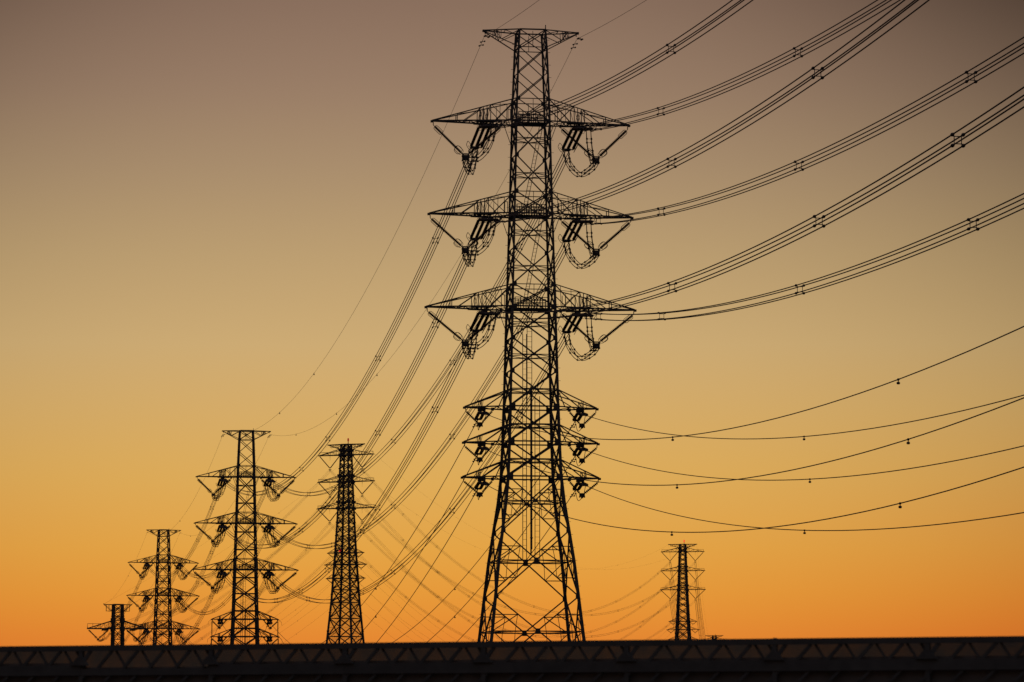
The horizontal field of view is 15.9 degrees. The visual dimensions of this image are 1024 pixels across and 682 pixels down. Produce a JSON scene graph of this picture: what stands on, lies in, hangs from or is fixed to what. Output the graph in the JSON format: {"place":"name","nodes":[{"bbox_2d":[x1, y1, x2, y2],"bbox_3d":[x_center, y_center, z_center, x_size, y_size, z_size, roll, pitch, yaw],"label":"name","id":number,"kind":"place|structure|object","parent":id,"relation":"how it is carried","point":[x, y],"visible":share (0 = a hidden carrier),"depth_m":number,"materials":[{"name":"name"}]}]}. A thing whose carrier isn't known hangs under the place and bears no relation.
{"place":"outdoors","nodes":[
{"label":"outdoors","id":0,"kind":"place"},
{"bbox_2d":[0,636,1023,681],"bbox_3d":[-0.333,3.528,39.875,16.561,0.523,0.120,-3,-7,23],"label":"lattice railing","id":1,"kind":"object","parent":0,"point":[945,659],"visible":1,"depth_m":39.59,"materials":[{"name":"metal"}]},
{"bbox_2d":[0,0,1023,645],"label":"sky","id":2,"kind":"structure","parent":0,"point":[199,198],"materials":[{"name":"orange"}]},
{"label":"ground","id":3,"kind":"structure","parent":0,"visible":0},
{"bbox_2d":[87,604,147,644],"bbox_3d":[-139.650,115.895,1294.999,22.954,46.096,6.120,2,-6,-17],"label":"transmission tower","id":4,"kind":"structure","parent":3,"relation":"on","point":[121,626],"depth_m":1295.32,"materials":[{"name":"metal"}]},
{"bbox_2d":[125,529,199,644],"bbox_3d":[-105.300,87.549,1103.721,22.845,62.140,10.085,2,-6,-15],"label":"transmission tower","id":5,"kind":"structure","parent":3,"relation":"on","point":[155,627],"depth_m":1104.47,"materials":[{"name":"metal"}]},
{"bbox_3d":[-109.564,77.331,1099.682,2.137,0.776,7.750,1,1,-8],"label":"tension insulator","id":6,"kind":"object","parent":5,"relation":"attached to","visible":0},
{"bbox_2d":[146,532,218,614],"bbox_3d":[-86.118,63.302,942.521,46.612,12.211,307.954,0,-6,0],"label":"conductor bundle","id":7,"kind":"object","parent":6,"relation":"attached to","point":[182,602],"visible":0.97,"depth_m":881.60,"materials":[{"name":"metal"}]},
{"bbox_2d":[192,428,298,643],"bbox_3d":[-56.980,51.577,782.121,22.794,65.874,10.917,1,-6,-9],"label":"transmission tower","id":8,"kind":"structure","parent":3,"relation":"on","point":[235,569],"depth_m":782.56,"materials":[{"name":"metal"}]},
{"bbox_2d":[194,572,229,588],"bbox_3d":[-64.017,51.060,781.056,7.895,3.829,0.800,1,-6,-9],"label":"insulator","id":9,"kind":"object","parent":8,"relation":"attached to","point":[206,582],"visible":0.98,"depth_m":780.75,"materials":[{"name":"ceramic"}]},
{"bbox_2d":[195,525,230,542],"bbox_3d":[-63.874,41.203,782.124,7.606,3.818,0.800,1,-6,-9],"label":"insulator","id":10,"kind":"object","parent":8,"relation":"attached to","point":[209,537],"visible":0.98,"depth_m":781.76,"materials":[{"name":"ceramic"}]},
{"bbox_2d":[218,571,228,576],"bbox_3d":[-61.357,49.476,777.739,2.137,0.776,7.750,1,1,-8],"label":"tension insulator","id":11,"kind":"object","parent":8,"relation":"attached to","point":[222,573],"visible":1,"depth_m":776.19,"materials":[{"name":"ceramic"}]},
{"bbox_2d":[224,332,475,602],"bbox_3d":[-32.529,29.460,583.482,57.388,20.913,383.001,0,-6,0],"label":"conductor bundle","id":12,"kind":"object","parent":11,"relation":"attached to","point":[375,510],"visible":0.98,"depth_m":471.50,"materials":[{"name":"metal"}]},
{"bbox_2d":[265,525,275,530],"bbox_3d":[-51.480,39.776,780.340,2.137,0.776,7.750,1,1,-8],"label":"tension insulator","id":13,"kind":"object","parent":8,"relation":"attached to","point":[270,527],"visible":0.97,"depth_m":778.48,"materials":[{"name":"ceramic"}]},
{"bbox_2d":[271,242,568,548],"bbox_3d":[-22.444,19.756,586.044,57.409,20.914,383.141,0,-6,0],"label":"conductor bundle","id":14,"kind":"object","parent":13,"relation":"attached to","point":[450,438],"visible":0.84,"depth_m":491.82,"materials":[{"name":"metal"}]},
{"bbox_2d":[265,572,275,576],"bbox_3d":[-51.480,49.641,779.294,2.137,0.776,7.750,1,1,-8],"label":"tension insulator","id":15,"kind":"object","parent":8,"relation":"attached to","point":[269,573],"visible":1,"depth_m":778.18,"materials":[{"name":"ceramic"}]},
{"bbox_2d":[273,333,568,602],"bbox_3d":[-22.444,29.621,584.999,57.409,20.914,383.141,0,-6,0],"label":"conductor bundle","id":16,"kind":"object","parent":15,"relation":"attached to","point":[391,570],"visible":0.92,"depth_m":493.91,"materials":[{"name":"metal"}]},
{"bbox_2d":[266,479,276,483],"bbox_3d":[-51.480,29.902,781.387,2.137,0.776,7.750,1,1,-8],"label":"tension insulator","id":17,"kind":"object","parent":8,"relation":"attached to","point":[269,480],"visible":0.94,"depth_m":779.31,"materials":[{"name":"ceramic"}]},
{"bbox_2d":[271,151,568,495],"bbox_3d":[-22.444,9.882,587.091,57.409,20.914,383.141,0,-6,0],"label":"conductor bundle","id":18,"kind":"object","parent":17,"relation":"attached to","point":[447,363],"visible":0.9,"depth_m":501.64,"materials":[{"name":"metal"}]},
{"bbox_2d":[260,572,296,589],"bbox_3d":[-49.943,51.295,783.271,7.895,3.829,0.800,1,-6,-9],"label":"insulator","id":19,"kind":"object","parent":8,"relation":"attached to","point":[271,581],"visible":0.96,"depth_m":782.97,"materials":[{"name":"ceramic"}]},
{"bbox_2d":[261,526,295,542],"bbox_3d":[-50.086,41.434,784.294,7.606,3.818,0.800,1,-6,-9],"label":"insulator","id":20,"kind":"object","parent":8,"relation":"attached to","point":[268,532],"visible":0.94,"depth_m":783.95,"materials":[{"name":"ceramic"}]},
{"bbox_3d":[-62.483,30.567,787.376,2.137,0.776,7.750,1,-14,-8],"label":"tension insulator","id":21,"kind":"object","parent":8,"relation":"attached to","visible":0},
{"bbox_2d":[148,486,220,577],"bbox_3d":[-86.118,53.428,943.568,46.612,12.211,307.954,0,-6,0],"label":"conductor bundle","id":22,"kind":"object","parent":21,"relation":"attached to","point":[152,570],"visible":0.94,"depth_m":885.92,"materials":[{"name":"metal"}]},
{"bbox_3d":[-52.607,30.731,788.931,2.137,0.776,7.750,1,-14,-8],"label":"tension insulator","id":23,"kind":"object","parent":8,"relation":"attached to","visible":0},
{"bbox_2d":[180,487,267,577],"bbox_3d":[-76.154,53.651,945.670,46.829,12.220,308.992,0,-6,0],"label":"conductor bundle","id":24,"kind":"object","parent":23,"relation":"attached to","point":[186,570],"visible":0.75,"depth_m":878.82,"materials":[{"name":"metal"}]},
{"bbox_3d":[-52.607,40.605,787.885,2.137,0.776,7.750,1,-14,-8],"label":"tension insulator","id":25,"kind":"object","parent":8,"relation":"attached to","visible":0},
{"bbox_2d":[181,534,266,614],"bbox_3d":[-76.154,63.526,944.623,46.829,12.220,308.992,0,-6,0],"label":"conductor bundle","id":26,"kind":"object","parent":25,"relation":"attached to","point":[222,603],"visible":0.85,"depth_m":915.04,"materials":[{"name":"metal"}]},
{"bbox_2d":[317,438,375,642],"bbox_3d":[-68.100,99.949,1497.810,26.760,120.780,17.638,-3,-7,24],"label":"suspension tower","id":27,"kind":"structure","parent":3,"relation":"on","point":[346,451],"depth_m":1499.10,"materials":[{"name":"metal"}]},
{"bbox_2d":[353,508,373,523],"bbox_3d":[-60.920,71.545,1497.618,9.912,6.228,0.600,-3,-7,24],"label":"insulator","id":28,"kind":"object","parent":27,"relation":"hanging from","point":[360,518],"visible":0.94,"depth_m":1497.63,"materials":[{"name":"ceramic"}]},
{"bbox_2d":[364,523,683,639],"bbox_3d":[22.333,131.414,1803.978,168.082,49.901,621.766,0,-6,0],"label":"conductor bundle","id":29,"kind":"object","parent":28,"relation":"hanging from","point":[460,613],"visible":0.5,"depth_m":1612.01,"materials":[{"name":"metal"}]},
{"bbox_2d":[329,496,663,637],"bbox_3d":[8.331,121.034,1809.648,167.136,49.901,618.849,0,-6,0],"label":"conductor bundle","id":30,"kind":"object","parent":27,"relation":"hanging from","point":[495,625],"visible":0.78,"depth_m":1712.26,"materials":[{"name":"metal"}]},
{"bbox_2d":[363,495,684,637],"bbox_3d":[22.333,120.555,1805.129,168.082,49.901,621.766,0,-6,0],"label":"conductor bundle","id":31,"kind":"object","parent":27,"relation":"hanging from","point":[497,613],"visible":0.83,"depth_m":1663.63,"materials":[{"name":"metal"}]},
{"bbox_2d":[424,25,636,640],"bbox_3d":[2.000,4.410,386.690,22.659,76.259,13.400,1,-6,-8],"label":"transmission tower","id":32,"kind":"structure","parent":3,"relation":"on","point":[553,425],"depth_m":387.25,"materials":[{"name":"metal"}]},
{"bbox_2d":[223,38,484,434],"bbox_3d":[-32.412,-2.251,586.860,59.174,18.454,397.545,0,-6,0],"label":"ground wire","id":33,"kind":"object","parent":32,"relation":"attached to","point":[398,227],"visible":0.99,"depth_m":464.36,"materials":[{"name":"metal"}]},
{"bbox_2d":[269,43,577,435],"bbox_3d":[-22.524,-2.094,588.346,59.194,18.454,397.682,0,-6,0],"label":"ground wire","id":34,"kind":"object","parent":32,"relation":"attached to","point":[454,265],"visible":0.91,"depth_m":500.23,"materials":[{"name":"metal"}]},
{"bbox_2d":[427,311,499,347],"bbox_3d":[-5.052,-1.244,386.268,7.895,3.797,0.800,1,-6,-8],"label":"insulator","id":35,"kind":"object","parent":32,"relation":"attached to","point":[465,341],"visible":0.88,"depth_m":386.01,"materials":[{"name":"ceramic"}]},
{"bbox_2d":[462,313,495,358],"bbox_3d":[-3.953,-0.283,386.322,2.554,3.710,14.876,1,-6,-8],"label":"jumper cable","id":36,"kind":"object","parent":35,"relation":"hanging from","point":[475,347],"visible":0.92,"depth_m":383.48,"materials":[{"name":"metal"}]},
{"bbox_2d":[430,218,500,253],"bbox_3d":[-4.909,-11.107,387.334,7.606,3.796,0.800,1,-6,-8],"label":"insulator","id":37,"kind":"object","parent":32,"relation":"attached to","point":[473,242],"visible":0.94,"depth_m":387.08,"materials":[{"name":"ceramic"}]},
{"bbox_2d":[462,218,495,266],"bbox_3d":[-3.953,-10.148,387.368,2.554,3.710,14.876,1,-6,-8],"label":"jumper cable","id":38,"kind":"object","parent":37,"relation":"hanging from","point":[469,259],"visible":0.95,"depth_m":384.47,"materials":[{"name":"metal"}]},
{"bbox_2d":[433,125,500,160],"bbox_3d":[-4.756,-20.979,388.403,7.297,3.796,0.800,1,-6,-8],"label":"insulator","id":39,"kind":"object","parent":32,"relation":"attached to","point":[471,151],"visible":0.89,"depth_m":388.11,"materials":[{"name":"ceramic"}]},
{"bbox_2d":[462,124,495,174],"bbox_3d":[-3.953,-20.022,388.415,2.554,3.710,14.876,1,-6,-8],"label":"jumper cable","id":40,"kind":"object","parent":39,"relation":"hanging from","point":[473,160],"visible":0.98,"depth_m":385.57,"materials":[{"name":"metal"}]},
{"bbox_2d":[463,481,491,497],"bbox_3d":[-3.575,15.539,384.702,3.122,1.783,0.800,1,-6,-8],"label":"insulator","id":41,"kind":"object","parent":32,"relation":"attached to","point":[475,490],"visible":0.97,"depth_m":384.55,"materials":[{"name":"ceramic"}]},
{"bbox_2d":[466,127,489,153],"bbox_3d":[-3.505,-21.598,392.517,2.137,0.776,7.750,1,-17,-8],"label":"tension insulator","id":42,"kind":"object","parent":32,"relation":"attached to","point":[479,137],"visible":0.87,"depth_m":391.89,"materials":[{"name":"ceramic"}]},
{"bbox_2d":[223,150,475,495],"bbox_3d":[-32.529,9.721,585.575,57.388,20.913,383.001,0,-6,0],"label":"conductor bundle","id":43,"kind":"object","parent":42,"relation":"attached to","point":[326,437],"visible":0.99,"depth_m":475.12,"materials":[{"name":"metal"}]},
{"bbox_2d":[466,313,489,336],"bbox_3d":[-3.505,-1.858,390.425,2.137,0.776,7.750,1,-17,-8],"label":"tension insulator","id":44,"kind":"object","parent":32,"relation":"attached to","point":[476,329],"visible":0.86,"depth_m":390.11,"materials":[{"name":"ceramic"}]},
{"bbox_2d":[466,220,491,244],"bbox_3d":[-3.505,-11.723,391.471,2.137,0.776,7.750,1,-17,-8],"label":"tension insulator","id":45,"kind":"object","parent":32,"relation":"attached to","point":[479,229],"visible":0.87,"depth_m":391.06,"materials":[{"name":"ceramic"}]},
{"bbox_2d":[223,242,475,548],"bbox_3d":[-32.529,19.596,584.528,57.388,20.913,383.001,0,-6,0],"label":"conductor bundle","id":46,"kind":"object","parent":45,"relation":"attached to","point":[433,326],"visible":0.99,"depth_m":470.06,"materials":[{"name":"metal"}]},
{"bbox_2d":[474,482,483,489],"bbox_3d":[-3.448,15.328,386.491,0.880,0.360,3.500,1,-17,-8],"label":"tension insulator","id":47,"kind":"object","parent":32,"relation":"attached to","point":[477,486],"visible":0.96,"depth_m":386.43,"materials":[{"name":"ceramic"}]},
{"bbox_2d":[377,492,476,641],"bbox_3d":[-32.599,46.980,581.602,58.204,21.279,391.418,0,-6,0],"label":"power line","id":48,"kind":"object","parent":47,"relation":"attached to","point":[434,561],"visible":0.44,"depth_m":421.69,"materials":[{"name":"metal"}]},
{"bbox_2d":[475,412,483,420],"bbox_3d":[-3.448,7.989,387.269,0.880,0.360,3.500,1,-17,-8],"label":"tension insulator","id":49,"kind":"object","parent":32,"relation":"attached to","point":[477,416],"visible":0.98,"depth_m":387.12,"materials":[{"name":"ceramic"}]},
{"bbox_2d":[221,422,476,642],"bbox_3d":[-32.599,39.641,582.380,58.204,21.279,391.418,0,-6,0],"label":"power line","id":50,"kind":"object","parent":49,"relation":"hanging from","point":[408,540],"visible":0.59,"depth_m":447.00,"materials":[{"name":"metal"}]},
{"bbox_2d":[475,447,483,454],"bbox_3d":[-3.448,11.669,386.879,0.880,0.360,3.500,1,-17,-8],"label":"tension insulator","id":51,"kind":"object","parent":32,"relation":"attached to","point":[479,453],"visible":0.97,"depth_m":386.77,"materials":[{"name":"ceramic"}]},
{"bbox_2d":[222,458,476,642],"bbox_3d":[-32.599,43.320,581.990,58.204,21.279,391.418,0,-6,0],"label":"power line","id":52,"kind":"object","parent":51,"relation":"attached to","point":[420,552],"visible":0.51,"depth_m":434.45,"materials":[{"name":"metal"}]},
{"bbox_2d":[478,446,488,450],"bbox_3d":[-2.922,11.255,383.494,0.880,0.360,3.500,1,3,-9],"label":"tension insulator","id":53,"kind":"object","parent":32,"relation":"attached to","point":[483,448],"visible":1,"depth_m":382.78,"materials":[{"name":"ceramic"}]},
{"bbox_2d":[486,397,1023,488],"bbox_3d":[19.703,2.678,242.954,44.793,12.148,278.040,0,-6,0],"label":"power line","id":54,"kind":"object","parent":53,"relation":"attached to","point":[908,439],"visible":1,"depth_m":244.06,"materials":[{"name":"metal"}]},
{"bbox_2d":[478,481,488,485],"bbox_3d":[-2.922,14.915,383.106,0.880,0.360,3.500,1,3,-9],"label":"tension insulator","id":55,"kind":"object","parent":32,"relation":"attached to","point":[483,483],"visible":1,"depth_m":382.41,"materials":[{"name":"ceramic"}]},
{"bbox_2d":[487,467,1023,535],"bbox_3d":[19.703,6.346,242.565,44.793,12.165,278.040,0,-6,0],"label":"power line","id":56,"kind":"object","parent":55,"relation":"attached to","point":[899,503],"visible":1,"depth_m":245.69,"materials":[{"name":"metal"}]},
{"bbox_2d":[478,411,488,414],"bbox_3d":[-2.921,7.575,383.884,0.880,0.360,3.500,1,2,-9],"label":"tension insulator","id":57,"kind":"object","parent":32,"relation":"attached to","point":[482,413],"visible":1,"depth_m":383.17,"materials":[{"name":"ceramic"}]},
{"bbox_2d":[486,326,1023,440],"bbox_3d":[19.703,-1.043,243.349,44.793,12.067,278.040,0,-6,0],"label":"power line","id":58,"kind":"object","parent":57,"relation":"hanging from","point":[897,379],"visible":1,"depth_m":244.51,"materials":[{"name":"metal"}]},
{"bbox_2d":[477,310,501,317],"bbox_3d":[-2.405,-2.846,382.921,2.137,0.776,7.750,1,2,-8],"label":"tension insulator","id":59,"kind":"object","parent":32,"relation":"attached to","point":[485,313],"visible":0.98,"depth_m":380.90,"materials":[{"name":"ceramic"}]},
{"bbox_2d":[491,86,1023,318],"bbox_3d":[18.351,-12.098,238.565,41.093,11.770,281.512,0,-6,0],"label":"conductor bundle","id":60,"kind":"object","parent":59,"relation":"attached to","point":[824,216],"visible":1,"depth_m":230.16,"materials":[{"name":"metal"}]},
{"bbox_2d":[477,216,501,223],"bbox_3d":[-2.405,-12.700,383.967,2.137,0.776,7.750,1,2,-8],"label":"tension insulator","id":61,"kind":"object","parent":32,"relation":"attached to","point":[481,219],"visible":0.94,"depth_m":381.92,"materials":[{"name":"ceramic"}]},
{"bbox_2d":[491,0,929,222],"bbox_3d":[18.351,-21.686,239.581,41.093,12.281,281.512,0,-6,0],"label":"conductor bundle","id":62,"kind":"object","parent":61,"relation":"attached to","point":[822,68],"visible":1,"depth_m":252.80,"materials":[{"name":"metal"}]},
{"bbox_2d":[478,122,502,130],"bbox_3d":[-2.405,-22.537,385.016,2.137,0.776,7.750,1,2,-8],"label":"tension insulator","id":63,"kind":"object","parent":32,"relation":"attached to","point":[485,126],"visible":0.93,"depth_m":382.92,"materials":[{"name":"ceramic"}]},
{"bbox_2d":[491,0,752,128],"bbox_3d":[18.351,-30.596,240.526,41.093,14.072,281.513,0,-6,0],"label":"conductor bundle","id":64,"kind":"object","parent":63,"relation":"attached to","point":[666,51],"visible":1,"depth_m":297.39,"materials":[{"name":"metal"}]},
{"bbox_2d":[558,316,583,337],"bbox_3d":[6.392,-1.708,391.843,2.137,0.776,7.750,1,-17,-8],"label":"tension insulator","id":65,"kind":"object","parent":32,"relation":"attached to","point":[568,331],"visible":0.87,"depth_m":392.36,"materials":[{"name":"ceramic"}]},
{"bbox_2d":[558,130,584,155],"bbox_3d":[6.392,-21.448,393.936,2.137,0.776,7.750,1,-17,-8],"label":"tension insulator","id":66,"kind":"object","parent":32,"relation":"attached to","point":[567,149],"visible":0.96,"depth_m":394.16,"materials":[{"name":"ceramic"}]},
{"bbox_2d":[558,222,584,246],"bbox_3d":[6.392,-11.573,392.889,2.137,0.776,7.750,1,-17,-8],"label":"tension insulator","id":67,"kind":"object","parent":32,"relation":"attached to","point":[574,238],"visible":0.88,"depth_m":393.05,"materials":[{"name":"ceramic"}]},
{"bbox_2d":[572,413,581,422],"bbox_3d":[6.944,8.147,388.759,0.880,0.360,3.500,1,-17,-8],"label":"tension insulator","id":68,"kind":"object","parent":32,"relation":"attached to","point":[578,418],"visible":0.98,"depth_m":388.33,"materials":[{"name":"ceramic"}]},
{"bbox_2d":[271,423,575,641],"bbox_3d":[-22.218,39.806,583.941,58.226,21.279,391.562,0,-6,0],"label":"power line","id":69,"kind":"object","parent":68,"relation":"attached to","point":[572,426],"visible":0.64,"depth_m":466.46,"materials":[{"name":"metal"}]},
{"bbox_2d":[572,482,581,490],"bbox_3d":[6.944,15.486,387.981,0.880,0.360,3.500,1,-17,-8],"label":"tension insulator","id":70,"kind":"object","parent":32,"relation":"attached to","point":[578,488],"visible":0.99,"depth_m":387.85,"materials":[{"name":"ceramic"}]},
{"bbox_2d":[457,491,576,641],"bbox_3d":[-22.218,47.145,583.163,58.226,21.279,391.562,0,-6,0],"label":"power line","id":71,"kind":"object","parent":70,"relation":"attached to","point":[528,557],"visible":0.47,"depth_m":415.01,"materials":[{"name":"metal"}]},
{"bbox_2d":[572,448,581,456],"bbox_3d":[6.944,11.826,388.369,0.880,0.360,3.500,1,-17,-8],"label":"tension insulator","id":72,"kind":"object","parent":32,"relation":"attached to","point":[578,453],"visible":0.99,"depth_m":387.97,"materials":[{"name":"ceramic"}]},
{"bbox_2d":[272,457,576,643],"bbox_3d":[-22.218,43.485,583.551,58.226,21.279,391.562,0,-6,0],"label":"power line","id":73,"kind":"object","parent":72,"relation":"attached to","point":[504,557],"visible":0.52,"depth_m":440.30,"materials":[{"name":"metal"}]},
{"bbox_2d":[569,412,595,428],"bbox_3d":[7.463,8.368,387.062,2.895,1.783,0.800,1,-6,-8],"label":"insulator","id":74,"kind":"object","parent":32,"relation":"attached to","point":[581,424],"visible":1,"depth_m":386.93,"materials":[{"name":"ceramic"}]},
{"bbox_2d":[577,412,587,416],"bbox_3d":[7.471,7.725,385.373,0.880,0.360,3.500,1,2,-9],"label":"tension insulator","id":75,"kind":"object","parent":32,"relation":"attached to","point":[582,414],"visible":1,"depth_m":384.69,"materials":[{"name":"ceramic"}]},
{"bbox_2d":[586,395,1023,439],"bbox_3d":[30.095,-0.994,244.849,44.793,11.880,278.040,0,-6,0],"label":"power line","id":76,"kind":"object","parent":75,"relation":"attached to","point":[821,434],"visible":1,"depth_m":280.02,"materials":[{"name":"metal"}]},
{"bbox_2d":[577,482,587,486],"bbox_3d":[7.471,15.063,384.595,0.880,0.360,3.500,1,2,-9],"label":"tension insulator","id":77,"kind":"object","parent":32,"relation":"attached to","point":[582,484],"visible":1,"depth_m":383.89,"materials":[{"name":"ceramic"}]},
{"bbox_2d":[587,486,1023,533],"bbox_3d":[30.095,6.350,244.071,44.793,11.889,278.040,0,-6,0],"label":"power line","id":78,"kind":"object","parent":77,"relation":"attached to","point":[804,530],"visible":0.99,"depth_m":280.05,"materials":[{"name":"metal"}]},
{"bbox_2d":[577,447,587,451],"bbox_3d":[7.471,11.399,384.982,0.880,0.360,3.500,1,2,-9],"label":"tension insulator","id":79,"kind":"object","parent":32,"relation":"attached to","point":[582,449],"visible":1,"depth_m":384.28,"materials":[{"name":"ceramic"}]},
{"bbox_2d":[586,445,1023,482],"bbox_3d":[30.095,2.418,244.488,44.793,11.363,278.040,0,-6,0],"label":"power line","id":80,"kind":"object","parent":79,"relation":"attached to","point":[828,477],"visible":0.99,"depth_m":278.95,"materials":[{"name":"metal"}]},
{"bbox_2d":[570,218,595,224],"bbox_3d":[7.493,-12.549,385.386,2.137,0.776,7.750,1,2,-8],"label":"tension insulator","id":81,"kind":"object","parent":32,"relation":"attached to","point":[578,221],"visible":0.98,"depth_m":383.35,"materials":[{"name":"ceramic"}]},
{"bbox_2d":[586,37,1023,224],"bbox_3d":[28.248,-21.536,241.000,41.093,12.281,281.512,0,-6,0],"label":"conductor bundle","id":82,"kind":"object","parent":81,"relation":"attached to","point":[801,162],"visible":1,"depth_m":267.55,"materials":[{"name":"metal"}]},
{"bbox_2d":[570,312,595,318],"bbox_3d":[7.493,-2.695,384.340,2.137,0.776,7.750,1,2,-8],"label":"tension insulator","id":83,"kind":"object","parent":32,"relation":"attached to","point":[588,315],"visible":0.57,"depth_m":382.17,"materials":[{"name":"ceramic"}]},
{"bbox_2d":[586,193,1023,320],"bbox_3d":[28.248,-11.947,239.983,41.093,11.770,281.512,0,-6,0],"label":"conductor bundle","id":84,"kind":"object","parent":83,"relation":"attached to","point":[804,285],"visible":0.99,"depth_m":265.71,"materials":[{"name":"metal"}]},
{"bbox_2d":[570,125,596,132],"bbox_3d":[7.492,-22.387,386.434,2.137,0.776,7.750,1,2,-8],"label":"tension insulator","id":85,"kind":"object","parent":32,"relation":"attached to","point":[578,128],"visible":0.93,"depth_m":384.80,"materials":[{"name":"ceramic"}]},
{"bbox_2d":[586,0,899,130],"bbox_3d":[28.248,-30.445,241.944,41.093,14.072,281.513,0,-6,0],"label":"conductor bundle","id":86,"kind":"object","parent":85,"relation":"attached to","point":[794,48],"visible":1,"depth_m":295.89,"materials":[{"name":"metal"}]},
{"bbox_2d":[569,481,597,497],"bbox_3d":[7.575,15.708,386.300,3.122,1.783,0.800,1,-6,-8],"label":"insulator","id":87,"kind":"object","parent":32,"relation":"attached to","point":[578,491],"visible":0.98,"depth_m":386.15,"materials":[{"name":"ceramic"}]},
{"bbox_2d":[561,128,627,163],"bbox_3d":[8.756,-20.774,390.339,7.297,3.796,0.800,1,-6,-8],"label":"insulator","id":88,"kind":"object","parent":32,"relation":"attached to","point":[566,133],"visible":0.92,"depth_m":390.14,"materials":[{"name":"ceramic"}]},
{"bbox_2d":[564,126,597,176],"bbox_3d":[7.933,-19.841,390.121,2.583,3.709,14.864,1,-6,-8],"label":"jumper cable","id":89,"kind":"object","parent":88,"relation":"hanging from","point":[588,154],"visible":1,"depth_m":391.08,"materials":[{"name":"metal"}]},
{"bbox_2d":[561,221,629,256],"bbox_3d":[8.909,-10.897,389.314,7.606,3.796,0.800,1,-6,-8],"label":"insulator","id":90,"kind":"object","parent":32,"relation":"attached to","point":[619,231],"visible":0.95,"depth_m":389.13,"materials":[{"name":"ceramic"}]},
{"bbox_2d":[564,220,598,268],"bbox_3d":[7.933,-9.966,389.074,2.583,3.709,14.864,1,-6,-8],"label":"jumper cable","id":91,"kind":"object","parent":90,"relation":"hanging from","point":[590,252],"visible":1,"depth_m":390.23,"materials":[{"name":"metal"}]},
{"bbox_2d":[561,313,632,348],"bbox_3d":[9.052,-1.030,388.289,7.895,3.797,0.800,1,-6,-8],"label":"insulator","id":92,"kind":"object","parent":32,"relation":"attached to","point":[597,343],"visible":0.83,"depth_m":388.10,"materials":[{"name":"ceramic"}]},
{"bbox_2d":[564,315,598,360],"bbox_3d":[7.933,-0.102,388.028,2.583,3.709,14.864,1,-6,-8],"label":"jumper cable","id":93,"kind":"object","parent":92,"relation":"hanging from","point":[590,350],"visible":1,"depth_m":389.36,"materials":[{"name":"metal"}]},
{"bbox_2d":[660,540,705,639],"bbox_3d":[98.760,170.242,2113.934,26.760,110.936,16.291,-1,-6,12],"label":"suspension tower","id":94,"kind":"structure","parent":3,"relation":"on","point":[677,629],"depth_m":2115.70,"materials":[{"name":"metal"}]},
{"bbox_3d":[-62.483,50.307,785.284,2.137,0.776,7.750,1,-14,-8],"label":"tension insulator","id":95,"kind":"object","parent":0,"visible":0},
{"bbox_2d":[146,579,219,643],"bbox_3d":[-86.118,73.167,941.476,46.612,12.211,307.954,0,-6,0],"label":"conductor bundle","id":96,"kind":"object","parent":95,"relation":"attached to","point":[198,618],"visible":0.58,"depth_m":851.65,"materials":[{"name":"metal"}]},
{"bbox_3d":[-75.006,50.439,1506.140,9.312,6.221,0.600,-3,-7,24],"label":"v-insulator","id":97,"kind":"object","parent":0,"visible":0},
{"bbox_2d":[126,469,330,623],"bbox_3d":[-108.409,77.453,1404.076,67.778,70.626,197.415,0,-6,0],"label":"conductor bundle","id":98,"kind":"object","parent":97,"relation":"hanging from","point":[239,555],"visible":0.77,"depth_m":1414.94,"materials":[{"name":"metal"}]},
{"bbox_2d":[329,471,667,615],"bbox_3d":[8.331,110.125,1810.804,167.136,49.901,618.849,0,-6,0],"label":"conductor bundle","id":99,"kind":"object","parent":97,"relation":"hanging from","point":[473,592],"visible":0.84,"depth_m":1698.15,"materials":[{"name":"metal"}]},
{"bbox_3d":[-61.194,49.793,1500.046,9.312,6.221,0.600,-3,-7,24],"label":"v-insulator","id":100,"kind":"object","parent":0,"visible":0},
{"bbox_2d":[160,470,359,619],"bbox_3d":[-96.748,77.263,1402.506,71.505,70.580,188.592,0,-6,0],"label":"conductor bundle","id":101,"kind":"object","parent":100,"relation":"hanging from","point":[261,562],"visible":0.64,"depth_m":1401.40,"materials":[{"name":"metal"}]},
{"bbox_2d":[364,471,689,615],"bbox_3d":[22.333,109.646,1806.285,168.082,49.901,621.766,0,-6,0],"label":"conductor bundle","id":102,"kind":"object","parent":100,"relation":"hanging from","point":[498,589],"visible":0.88,"depth_m":1705.24,"materials":[{"name":"metal"}]},
{"bbox_3d":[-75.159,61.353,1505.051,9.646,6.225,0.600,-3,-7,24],"label":"v-insulator","id":103,"kind":"object","parent":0,"visible":0},
{"bbox_2d":[143,496,328,643],"bbox_3d":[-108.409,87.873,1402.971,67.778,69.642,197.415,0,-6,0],"label":"conductor bundle","id":104,"kind":"object","parent":103,"relation":"hanging from","point":[242,581],"visible":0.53,"depth_m":1413.04,"materials":[{"name":"metal"}]},
{"bbox_3d":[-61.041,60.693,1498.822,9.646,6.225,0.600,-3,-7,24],"label":"v-insulator","id":105,"kind":"object","parent":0,"visible":0},
{"bbox_2d":[172,495,362,642],"bbox_3d":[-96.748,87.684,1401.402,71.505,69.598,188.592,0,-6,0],"label":"conductor bundle","id":106,"kind":"object","parent":105,"relation":"hanging from","point":[278,575],"visible":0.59,"depth_m":1425.61,"materials":[{"name":"metal"}]},
{"bbox_3d":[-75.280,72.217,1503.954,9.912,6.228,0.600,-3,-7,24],"label":"v-insulator","id":107,"kind":"object","parent":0,"visible":0},
{"bbox_2d":[331,523,660,639],"bbox_3d":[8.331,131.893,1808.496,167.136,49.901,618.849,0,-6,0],"label":"conductor bundle","id":108,"kind":"object","parent":107,"relation":"hanging from","point":[444,623],"visible":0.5,"depth_m":1625.71,"materials":[{"name":"metal"}]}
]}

